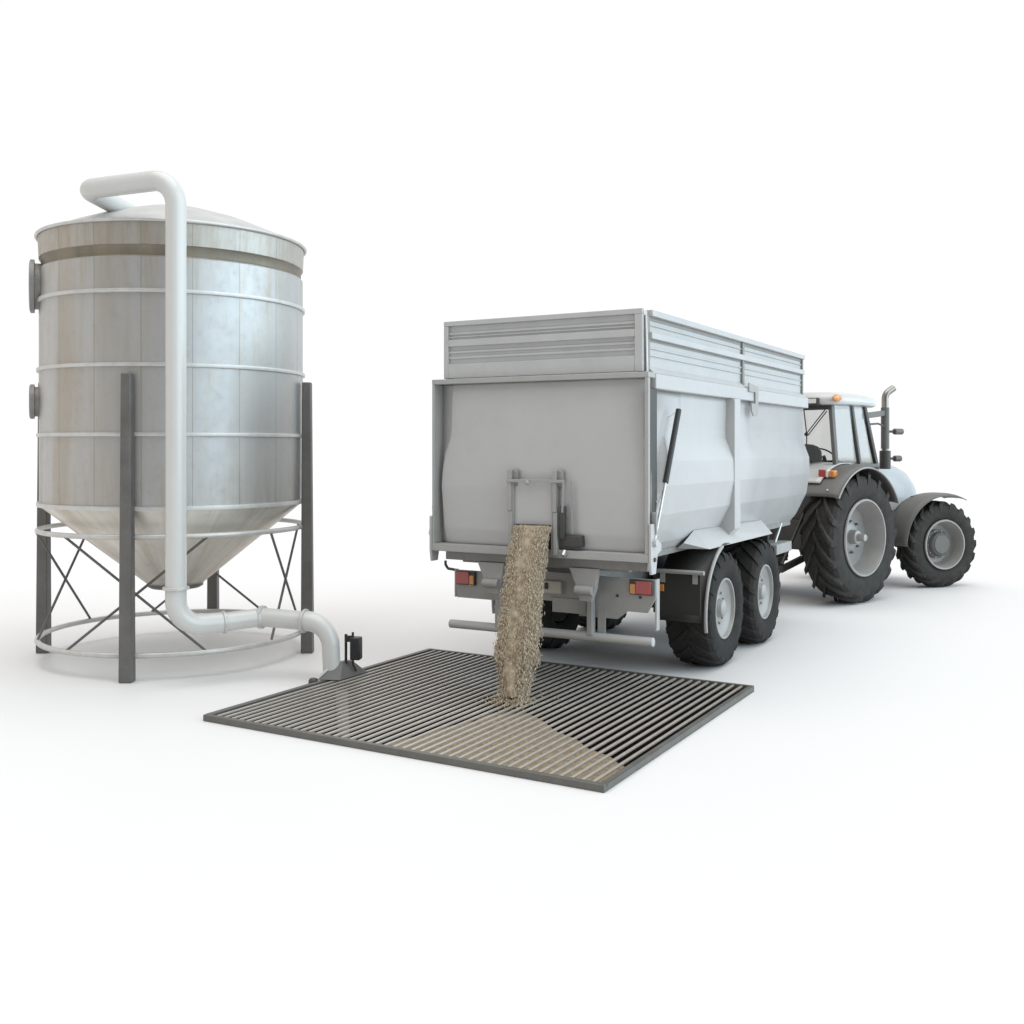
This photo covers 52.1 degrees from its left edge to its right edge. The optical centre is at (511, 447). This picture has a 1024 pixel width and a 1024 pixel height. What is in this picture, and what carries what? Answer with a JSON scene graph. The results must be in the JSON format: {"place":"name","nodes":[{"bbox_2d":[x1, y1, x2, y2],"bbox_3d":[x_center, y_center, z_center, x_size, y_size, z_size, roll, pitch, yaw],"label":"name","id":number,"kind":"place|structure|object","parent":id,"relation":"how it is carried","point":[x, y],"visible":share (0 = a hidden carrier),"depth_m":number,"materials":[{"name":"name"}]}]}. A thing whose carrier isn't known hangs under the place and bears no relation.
{"place":"outdoors","nodes":[
{"label":"outdoors","id":0,"kind":"place"},
{"bbox_2d":[0,459,1023,1023],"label":"ground","id":1,"kind":"structure","parent":0,"point":[822,823],"depth_m":6.41,"materials":[{"name":"white"}]},
{"bbox_2d":[29,204,313,682],"bbox_3d":[-3.775,-0.189,11.749,2.891,4.978,2.891,0,0,32],"label":"grain silo","id":2,"kind":"object","parent":1,"relation":"on","point":[97,301],"visible":0.91,"depth_m":10.60,"materials":[{"name":"metal"}]},
{"bbox_2d":[80,170,365,737],"bbox_3d":[-3.036,0.265,10.489,3.026,5.886,1.426,0,0,27],"label":"conveying pipe","id":3,"kind":"object","parent":1,"relation":"on","point":[104,192],"visible":0.97,"depth_m":10.00,"materials":[{"name":"metal"}]},
{"bbox_2d":[344,632,361,688],"bbox_3d":[-1.564,2.487,10.284,0.168,1.345,0.110,0,0,8],"label":"control box","id":4,"kind":"object","parent":3,"relation":"attached to","point":[355,647],"visible":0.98,"depth_m":10.23,"materials":[{"name":"black plastic"}]},
{"bbox_2d":[229,655,739,766],"bbox_3d":[-0.155,3.050,9.346,3.611,1.500,3.280,0,0,30],"label":"pit","id":5,"kind":"object","parent":1,"relation":"in","point":[623,758],"visible":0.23,"depth_m":10.65,"materials":[{"name":"metal"},{"name":"grain"}]},
{"bbox_2d":[203,648,753,792],"bbox_3d":[-0.155,2.273,9.346,3.709,0.052,3.370,0,0,30],"label":"floor grating","id":6,"kind":"object","parent":5,"relation":"on","point":[604,786],"visible":0.92,"depth_m":8.86,"materials":[{"name":"grey metal"}]},
{"bbox_2d":[388,710,624,781],"bbox_3d":[-0.155,3.055,9.346,3.581,1.449,3.250,0,0,30],"label":"grain heap","id":7,"kind":"object","parent":5,"relation":"on","point":[598,774],"visible":0.16,"depth_m":8.54,"materials":[{"name":"beige food"}]},
{"bbox_2d":[429,308,809,665],"bbox_3d":[1.898,0.527,12.802,2.490,3.558,6.984,0,0,30],"label":"tipping trailer","id":8,"kind":"object","parent":1,"relation":"on","point":[636,459],"visible":0.92,"depth_m":10.16,"materials":[{"name":"paint"}]},
{"bbox_2d":[482,524,551,710],"bbox_3d":[0.042,1.496,9.403,0.797,1.557,1.009,0,0,0],"label":"falling grain","id":9,"kind":"object","parent":8,"relation":"attached to","point":[517,658],"visible":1,"depth_m":9.43},
{"bbox_2d":[753,385,975,602],"bbox_3d":[5.328,0.643,17.171,4.475,3.322,2.812,0,0,-42],"label":"farm tractor","id":10,"kind":"object","parent":1,"relation":"on","point":[849,527],"visible":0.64,"depth_m":15.82,"materials":[{"name":"rubber"}]},
{"bbox_2d":[0,0,1023,463],"label":"sky","id":11,"kind":"structure","parent":0,"point":[837,184],"materials":[{"name":"white"}]}
]}

